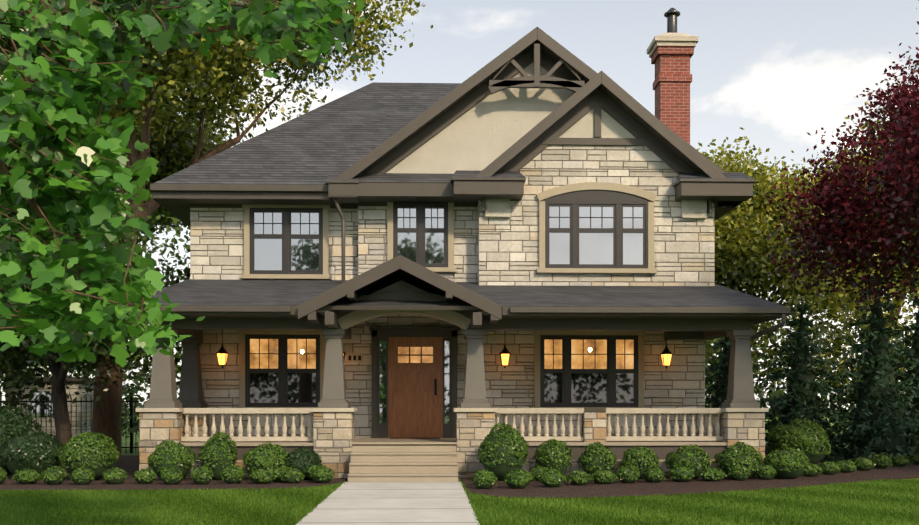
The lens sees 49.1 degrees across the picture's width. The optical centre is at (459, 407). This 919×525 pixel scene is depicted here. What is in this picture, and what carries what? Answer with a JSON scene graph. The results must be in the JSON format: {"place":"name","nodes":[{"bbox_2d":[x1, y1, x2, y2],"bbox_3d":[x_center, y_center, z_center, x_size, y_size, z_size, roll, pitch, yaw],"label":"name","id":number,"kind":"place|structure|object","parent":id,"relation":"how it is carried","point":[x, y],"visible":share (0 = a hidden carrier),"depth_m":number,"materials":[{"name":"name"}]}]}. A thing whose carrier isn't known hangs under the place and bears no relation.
{"place":"outdoors","nodes":[
{"label":"outdoors","id":0,"kind":"place"},
{"bbox_2d":[296,482,479,524],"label":"walkway","id":1,"kind":"structure","parent":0,"point":[396,503],"depth_m":12.97,"materials":[{"name":"concrete"}]},
{"bbox_2d":[0,479,918,524],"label":"lawn","id":2,"kind":"structure","parent":0,"point":[884,502],"depth_m":12.66,"materials":[{"name":"green plant"}]},
{"bbox_2d":[0,0,918,408],"label":"sky","id":3,"kind":"structure","parent":0,"point":[778,71],"materials":[{"name":"white"}]},
{"bbox_2d":[2,410,918,520],"bbox_3d":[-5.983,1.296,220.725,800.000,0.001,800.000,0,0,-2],"label":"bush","id":4,"kind":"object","parent":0,"point":[125,441],"depth_m":37.46,"materials":[{"name":"green plant"}]},
{"bbox_2d":[0,223,73,406],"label":"tree","id":5,"kind":"object","parent":4,"relation":"on","point":[15,377],"depth_m":25.55,"materials":[{"name":"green plant"}]},
{"bbox_2d":[4,377,94,441],"bbox_3d":[-12.589,0.186,31.446,2.300,2.220,2.300,0,0,-2],"label":"greenhouse","id":6,"kind":"object","parent":4,"relation":"on","point":[73,388],"visible":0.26,"depth_m":30.47,"materials":[{"name":"glass"}]},
{"bbox_2d":[0,393,138,452],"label":"iron fence","id":7,"kind":"object","parent":4,"relation":"on","point":[131,401],"visible":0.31,"depth_m":28.50,"materials":[{"name":"black metal"}]},
{"bbox_2d":[0,191,189,465],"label":"tree","id":8,"kind":"object","parent":4,"relation":"on","point":[59,370],"visible":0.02,"depth_m":21.92,"materials":[{"name":"green plant"}]},
{"bbox_2d":[0,172,189,449],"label":"understory","id":9,"kind":"object","parent":4,"relation":"on","point":[126,389],"visible":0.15,"depth_m":24.88,"materials":[{"name":"green plant"}]},
{"bbox_2d":[2,36,253,406],"bbox_3d":[-17.325,-6.888,33.129,23.050,16.425,12.027,0,0,-32],"label":"tree","id":10,"kind":"object","parent":4,"relation":"on","point":[174,153],"visible":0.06,"depth_m":35.73,"materials":[{"name":"green plant"}]},
{"bbox_2d":[0,455,346,490],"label":"mulch bed","id":11,"kind":"object","parent":4,"relation":"on","point":[128,465],"visible":0.23,"depth_m":16.42,"materials":[{"name":"brown soil"}]},
{"bbox_2d":[0,466,7,483],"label":"shrub","id":12,"kind":"object","parent":11,"relation":"on","point":[3,475],"visible":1,"depth_m":16.42,"materials":[{"name":"green plant"}]},
{"bbox_2d":[0,406,41,472],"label":"shrub","id":13,"kind":"object","parent":11,"relation":"on","point":[10,424],"visible":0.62,"depth_m":18.50,"materials":[{"name":"green plant"}]},
{"bbox_2d":[12,468,40,483],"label":"shrub","id":14,"kind":"object","parent":11,"relation":"on","point":[26,476],"visible":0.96,"depth_m":16.43,"materials":[{"name":"green plant"}]},
{"bbox_2d":[0,430,63,477],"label":"shrub","id":15,"kind":"object","parent":11,"relation":"on","point":[35,450],"visible":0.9,"depth_m":17.46,"materials":[{"name":"green plant"}]},
{"bbox_2d":[40,466,66,484],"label":"shrub","id":16,"kind":"object","parent":11,"relation":"on","point":[54,475],"visible":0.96,"depth_m":16.33,"materials":[{"name":"green plant"}]},
{"bbox_2d":[69,467,94,484],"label":"shrub","id":17,"kind":"object","parent":11,"relation":"on","point":[82,476],"visible":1,"depth_m":16.29,"materials":[{"name":"green plant"}]},
{"bbox_2d":[56,432,119,479],"bbox_3d":[-6.442,0.843,17.421,1.059,0.859,0.992,0,0,-2],"label":"shrub","id":18,"kind":"object","parent":11,"relation":"on","point":[96,454],"visible":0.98,"depth_m":17.15,"materials":[{"name":"green plant"}]},
{"bbox_2d":[102,467,127,483],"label":"shrub","id":19,"kind":"object","parent":11,"relation":"on","point":[116,475],"visible":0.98,"depth_m":16.43,"materials":[{"name":"green plant"}]},
{"bbox_2d":[133,468,156,483],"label":"shrub","id":20,"kind":"object","parent":11,"relation":"on","point":[145,476],"visible":0.98,"depth_m":16.49,"materials":[{"name":"green plant"}]},
{"bbox_2d":[147,439,197,478],"bbox_3d":[-4.969,0.905,17.381,0.853,0.736,0.773,0,0,-2],"label":"shrub","id":21,"kind":"object","parent":11,"relation":"on","point":[176,455],"visible":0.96,"depth_m":17.13,"materials":[{"name":"green plant"}]},
{"bbox_2d":[160,467,184,484],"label":"shrub","id":22,"kind":"object","parent":11,"relation":"on","point":[171,476],"visible":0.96,"depth_m":16.34,"materials":[{"name":"green plant"}]},
{"bbox_2d":[190,466,213,484],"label":"shrub","id":23,"kind":"object","parent":11,"relation":"on","point":[203,475],"visible":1,"depth_m":16.38,"materials":[{"name":"green plant"}]},
{"bbox_2d":[198,432,237,479],"bbox_3d":[-4.190,0.846,17.442,0.679,0.854,0.666,0,0,-2],"label":"shrub","id":24,"kind":"object","parent":11,"relation":"on","point":[218,456],"visible":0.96,"depth_m":17.25,"materials":[{"name":"green plant"}]},
{"bbox_2d":[220,465,245,483],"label":"shrub","id":25,"kind":"object","parent":11,"relation":"on","point":[235,474],"visible":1,"depth_m":16.52,"materials":[{"name":"green plant"}]},
{"bbox_2d":[249,468,274,483],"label":"shrub","id":26,"kind":"object","parent":11,"relation":"on","point":[263,476],"visible":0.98,"depth_m":16.49,"materials":[{"name":"green plant"}]},
{"bbox_2d":[242,442,287,473],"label":"shrub","id":27,"kind":"object","parent":11,"relation":"on","point":[266,456],"visible":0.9,"depth_m":17.15,"materials":[{"name":"green plant"}]},
{"bbox_2d":[272,466,288,481],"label":"shrub","id":28,"kind":"object","parent":11,"relation":"on","point":[278,471],"visible":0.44,"depth_m":16.85,"materials":[{"name":"green plant"}]},
{"bbox_2d":[280,468,304,482],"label":"shrub","id":29,"kind":"object","parent":11,"relation":"on","point":[290,475],"visible":1,"depth_m":16.62,"materials":[{"name":"green plant"}]},
{"bbox_2d":[285,446,321,479],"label":"shrub","id":30,"kind":"object","parent":11,"relation":"on","point":[303,460],"visible":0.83,"depth_m":17.31,"materials":[{"name":"green plant"}]},
{"bbox_2d":[307,465,325,478],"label":"shrub","id":31,"kind":"object","parent":11,"relation":"on","point":[313,467],"visible":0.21,"depth_m":17.22,"materials":[{"name":"green plant"}]},
{"bbox_2d":[309,466,334,482],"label":"shrub","id":32,"kind":"object","parent":11,"relation":"on","point":[322,474],"visible":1,"depth_m":16.71,"materials":[{"name":"green plant"}]},
{"bbox_2d":[0,0,368,367],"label":"tree","id":33,"kind":"object","parent":4,"relation":"on","point":[61,61],"visible":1,"depth_m":6.28,"materials":[{"name":"green plant"}]},
{"bbox_2d":[40,0,432,454],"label":"tree","id":34,"kind":"object","parent":4,"relation":"on","point":[187,68],"visible":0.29,"depth_m":28.86,"materials":[{"name":"green plant"}]},
{"bbox_2d":[190,62,714,437],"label":"house walls","id":35,"kind":"structure","parent":4,"relation":"on","point":[484,133],"depth_m":20.59,"materials":[{"name":"beige stone"}]},
{"bbox_2d":[369,327,459,437],"bbox_3d":[-0.927,-0.514,20.724,1.860,2.280,0.125,0,0,-2],"label":"front door","id":36,"kind":"structure","parent":35,"relation":"attached to","point":[414,381],"depth_m":20.73,"materials":[{"name":"brown wood"}]},
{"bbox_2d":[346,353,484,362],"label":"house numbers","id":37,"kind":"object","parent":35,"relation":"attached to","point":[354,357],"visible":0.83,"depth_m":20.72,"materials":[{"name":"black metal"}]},
{"bbox_2d":[153,82,724,205],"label":"house roof","id":38,"kind":"structure","parent":35,"relation":"on","point":[336,137],"depth_m":21.70,"materials":[{"name":"grey"}]},
{"bbox_2d":[236,182,656,410],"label":"house windows","id":39,"kind":"structure","parent":35,"relation":"in","point":[598,227],"depth_m":20.66,"materials":[{"name":"clear glass"}]},
{"bbox_2d":[150,27,755,283],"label":"house trim","id":40,"kind":"structure","parent":35,"relation":"attached to","point":[591,88],"depth_m":20.08,"materials":[{"name":"wood"}]},
{"bbox_2d":[499,345,510,367],"bbox_3d":[0.922,-1.234,20.421,0.249,0.880,0.249,0,0,-2],"label":"porch lantern","id":41,"kind":"object","parent":35,"relation":"attached to","point":[504,353],"visible":0.94,"depth_m":20.35,"materials":[{"name":"yellow glass"}]},
{"bbox_2d":[326,170,755,180],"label":"house return roofs","id":42,"kind":"structure","parent":35,"relation":"attached to","point":[518,174],"depth_m":19.90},
{"bbox_2d":[647,8,698,143],"bbox_3d":[5.025,-4.069,23.764,1.020,10.730,0.920,0,0,-2],"label":"chimney","id":43,"kind":"object","parent":35,"relation":"attached to","point":[670,52],"visible":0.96,"depth_m":23.46,"materials":[{"name":"brick"}]},
{"bbox_2d":[0,297,912,430],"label":"trees","id":44,"kind":"object","parent":4,"relation":"on","point":[774,392],"visible":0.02,"depth_m":57.10,"materials":[{"name":"green plant"}]},
{"bbox_2d":[126,295,790,481],"bbox_3d":[-0.128,-0.384,19.562,11.760,3.360,4.895,0,0,-2],"label":"porch","id":45,"kind":"object","parent":4,"relation":"on","point":[338,448],"visible":0.71,"depth_m":18.08,"materials":[{"name":"beige stone"}]},
{"bbox_2d":[216,330,228,367],"bbox_3d":[-4.775,-1.234,20.253,0.249,0.880,0.249,0,0,-2],"label":"porch lantern","id":46,"kind":"object","parent":45,"relation":"hanging from","point":[222,353],"visible":0.94,"depth_m":20.19,"materials":[{"name":"yellow glass"}]},
{"bbox_2d":[298,255,501,329],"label":"porch gable","id":47,"kind":"structure","parent":45,"relation":"attached to","point":[398,290],"depth_m":17.43,"materials":[{"name":"wood"}]},
{"bbox_2d":[390,437,439,438],"bbox_3d":[-0.896,0.616,20.337,1.000,0.020,0.600,0,0,-2],"label":"threshold","id":48,"kind":"object","parent":45,"relation":"on","point":[415,438],"visible":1,"depth_m":20.05,"materials":[{"name":"brown wood"}]},
{"bbox_2d":[181,408,723,440],"bbox_3d":[-0.127,0.306,19.532,10.720,0.600,2.555,0,0,-2],"label":"porch balustrade","id":49,"kind":"object","parent":45,"relation":"attached to","point":[709,429],"visible":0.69,"depth_m":18.34,"materials":[{"name":"white wood"}]},
{"bbox_2d":[134,269,787,309],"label":"porch roof","id":50,"kind":"structure","parent":45,"relation":"attached to","point":[201,292],"depth_m":18.74,"materials":[{"name":"grey"}]},
{"bbox_2d":[660,331,672,368],"bbox_3d":[4.221,-1.234,20.519,0.249,0.880,0.249,0,0,-2],"label":"porch lantern","id":51,"kind":"object","parent":45,"relation":"hanging from","point":[666,356],"visible":0.92,"depth_m":20.45,"materials":[{"name":"yellow glass"}]},
{"bbox_2d":[461,453,918,498],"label":"mulch bed","id":52,"kind":"object","parent":4,"relation":"on","point":[617,488],"visible":0.27,"depth_m":16.21,"materials":[{"name":"brown soil"}]},
{"bbox_2d":[470,470,497,488],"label":"shrub","id":53,"kind":"object","parent":52,"relation":"on","point":[482,479],"visible":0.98,"depth_m":15.46,"materials":[{"name":"green plant"}]},
{"bbox_2d":[476,422,528,480],"bbox_3d":[0.744,0.757,17.343,0.917,1.030,0.852,0,0,-2],"label":"shrub","id":54,"kind":"object","parent":52,"relation":"on","point":[502,452],"visible":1,"depth_m":17.07,"materials":[{"name":"green plant"}]},
{"bbox_2d":[504,469,532,488],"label":"shrub","id":55,"kind":"object","parent":52,"relation":"on","point":[520,479],"visible":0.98,"depth_m":15.52,"materials":[{"name":"green plant"}]},
{"bbox_2d":[513,470,534,482],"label":"shrub","id":56,"kind":"object","parent":52,"relation":"on","point":[530,473],"visible":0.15,"depth_m":16.38,"materials":[{"name":"green plant"}]},
{"bbox_2d":[530,466,547,480],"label":"shrub","id":57,"kind":"object","parent":52,"relation":"on","point":[536,471],"visible":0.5,"depth_m":17.13,"materials":[{"name":"green plant"}]},
{"bbox_2d":[538,470,565,486],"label":"shrub","id":58,"kind":"object","parent":52,"relation":"on","point":[551,478],"visible":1,"depth_m":15.80,"materials":[{"name":"green plant"}]},
{"bbox_2d":[534,439,572,474],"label":"shrub","id":59,"kind":"object","parent":52,"relation":"on","point":[552,454],"visible":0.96,"depth_m":17.47,"materials":[{"name":"green plant"}]},
{"bbox_2d":[542,469,565,480],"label":"shrub","id":60,"kind":"object","parent":52,"relation":"on","point":[547,471],"visible":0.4,"depth_m":16.64,"materials":[{"name":"green plant"}]},
{"bbox_2d":[566,470,593,484],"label":"shrub","id":61,"kind":"object","parent":52,"relation":"on","point":[577,477],"visible":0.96,"depth_m":16.20,"materials":[{"name":"green plant"}]},
{"bbox_2d":[577,441,616,475],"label":"shrub","id":62,"kind":"object","parent":52,"relation":"on","point":[596,456],"visible":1,"depth_m":17.49,"materials":[{"name":"green plant"}]},
{"bbox_2d":[591,470,617,483],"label":"shrub","id":63,"kind":"object","parent":52,"relation":"on","point":[605,477],"visible":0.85,"depth_m":16.45,"materials":[{"name":"green plant"}]},
{"bbox_2d":[616,465,639,482],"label":"shrub","id":64,"kind":"object","parent":52,"relation":"on","point":[628,474],"visible":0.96,"depth_m":16.64,"materials":[{"name":"green plant"}]},
{"bbox_2d":[620,446,659,478],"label":"shrub","id":65,"kind":"object","parent":52,"relation":"on","point":[641,459],"visible":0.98,"depth_m":17.50,"materials":[{"name":"green plant"}]},
{"bbox_2d":[642,467,664,482],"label":"shrub","id":66,"kind":"object","parent":52,"relation":"on","point":[654,475],"visible":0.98,"depth_m":16.80,"materials":[{"name":"green plant"}]},
{"bbox_2d":[669,467,694,481],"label":"shrub","id":67,"kind":"object","parent":52,"relation":"on","point":[681,474],"visible":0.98,"depth_m":16.90,"materials":[{"name":"green plant"}]},
{"bbox_2d":[664,444,711,478],"bbox_3d":[4.035,0.956,17.734,0.815,0.636,0.782,0,0,-2],"label":"shrub","id":68,"kind":"object","parent":52,"relation":"on","point":[696,460],"visible":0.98,"depth_m":17.51,"materials":[{"name":"green plant"}]},
{"bbox_2d":[697,467,726,481],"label":"shrub","id":69,"kind":"object","parent":52,"relation":"on","point":[712,474],"visible":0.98,"depth_m":17.06,"materials":[{"name":"green plant"}]},
{"bbox_2d":[705,336,770,453],"bbox_3d":[7.183,-0.583,26.752,3.071,4.043,3.005,0,0,-34],"label":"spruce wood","id":70,"kind":"object","parent":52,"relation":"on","point":[720,388],"visible":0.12,"depth_m":26.66,"materials":[{"name":"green plant"}]},
{"bbox_2d":[714,442,763,477],"bbox_3d":[4.938,0.933,17.773,0.854,0.681,0.813,0,0,-2],"label":"shrub","id":71,"kind":"object","parent":52,"relation":"on","point":[737,453],"visible":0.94,"depth_m":17.54,"materials":[{"name":"green plant"}]},
{"bbox_2d":[727,464,751,480],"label":"shrub","id":72,"kind":"object","parent":52,"relation":"on","point":[738,472],"visible":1,"depth_m":17.25,"materials":[{"name":"green plant"}]},
{"bbox_2d":[755,464,776,479],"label":"shrub","id":73,"kind":"object","parent":52,"relation":"on","point":[766,472],"visible":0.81,"depth_m":17.46,"materials":[{"name":"green plant"}]},
{"bbox_2d":[764,445,809,478],"bbox_3d":[5.774,0.970,17.773,0.804,0.608,0.822,0,0,-2],"label":"shrub","id":74,"kind":"object","parent":52,"relation":"on","point":[791,463],"visible":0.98,"depth_m":17.55,"materials":[{"name":"green plant"}]},
{"bbox_2d":[767,418,830,464],"bbox_3d":[7.231,0.745,21.358,1.330,1.054,1.395,0,0,-2],"label":"shrub","id":75,"kind":"object","parent":52,"relation":"on","point":[811,442],"visible":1,"depth_m":20.94,"materials":[{"name":"green plant"}]},
{"bbox_2d":[757,297,858,461],"bbox_3d":[8.399,-0.607,24.451,3.160,4.193,3.134,0,0,-2],"label":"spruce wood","id":76,"kind":"object","parent":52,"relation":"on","point":[801,398],"visible":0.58,"depth_m":24.21,"materials":[{"name":"green plant"}]},
{"bbox_2d":[803,463,822,476],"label":"shrub","id":77,"kind":"object","parent":52,"relation":"on","point":[814,470],"visible":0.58,"depth_m":18.22,"materials":[{"name":"green plant"}]},
{"bbox_2d":[819,461,840,474],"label":"shrub","id":78,"kind":"object","parent":52,"relation":"on","point":[831,468],"visible":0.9,"depth_m":18.75,"materials":[{"name":"green plant"}]},
{"bbox_2d":[837,459,856,472],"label":"shrub","id":79,"kind":"object","parent":52,"relation":"on","point":[847,466],"visible":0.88,"depth_m":19.32,"materials":[{"name":"green plant"}]},
{"bbox_2d":[854,457,875,470],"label":"shrub","id":80,"kind":"object","parent":52,"relation":"on","point":[865,464],"visible":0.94,"depth_m":19.93,"materials":[{"name":"green plant"}]},
{"bbox_2d":[819,272,918,463],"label":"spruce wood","id":81,"kind":"object","parent":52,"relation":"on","point":[876,424],"visible":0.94,"depth_m":23.33,"materials":[{"name":"green plant"}]},
{"bbox_2d":[872,453,892,468],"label":"shrub","id":82,"kind":"object","parent":52,"relation":"on","point":[882,461],"visible":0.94,"depth_m":20.61,"materials":[{"name":"green plant"}]},
{"bbox_2d":[891,454,909,466],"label":"shrub","id":83,"kind":"object","parent":52,"relation":"on","point":[900,461],"visible":0.98,"depth_m":21.29,"materials":[{"name":"green plant"}]},
{"bbox_2d":[884,297,918,457],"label":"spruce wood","id":84,"kind":"object","parent":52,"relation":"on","point":[912,374],"visible":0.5,"depth_m":24.78,"materials":[{"name":"green plant"}]},
{"bbox_2d":[910,455,918,464],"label":"shrub","id":85,"kind":"object","parent":52,"relation":"on","point":[915,460],"visible":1,"depth_m":21.94,"materials":[{"name":"green plant"}]},
{"bbox_2d":[696,127,910,401],"bbox_3d":[8.557,-3.633,30.621,8.926,9.900,8.880,0,0,-2],"label":"tree","id":86,"kind":"object","parent":4,"relation":"on","point":[742,241],"visible":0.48,"depth_m":28.94,"materials":[{"name":"green plant"}]},
{"bbox_2d":[705,261,918,447],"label":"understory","id":87,"kind":"object","parent":4,"relation":"on","point":[829,334],"visible":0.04,"depth_m":29.95,"materials":[{"name":"green plant"}]},
{"bbox_2d":[749,0,918,320],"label":"tree","id":88,"kind":"object","parent":4,"relation":"on","point":[900,155],"visible":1,"depth_m":19.91,"materials":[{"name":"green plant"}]},
{"bbox_2d":[756,129,918,402],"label":"tree","id":89,"kind":"object","parent":4,"relation":"on","point":[898,274],"visible":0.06,"depth_m":31.81,"materials":[{"name":"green plant"}]},
{"bbox_2d":[831,97,918,302],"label":"tree","id":90,"kind":"object","parent":4,"relation":"on","point":[861,128],"visible":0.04,"depth_m":35.02,"materials":[{"name":"brown plant"}]}
]}

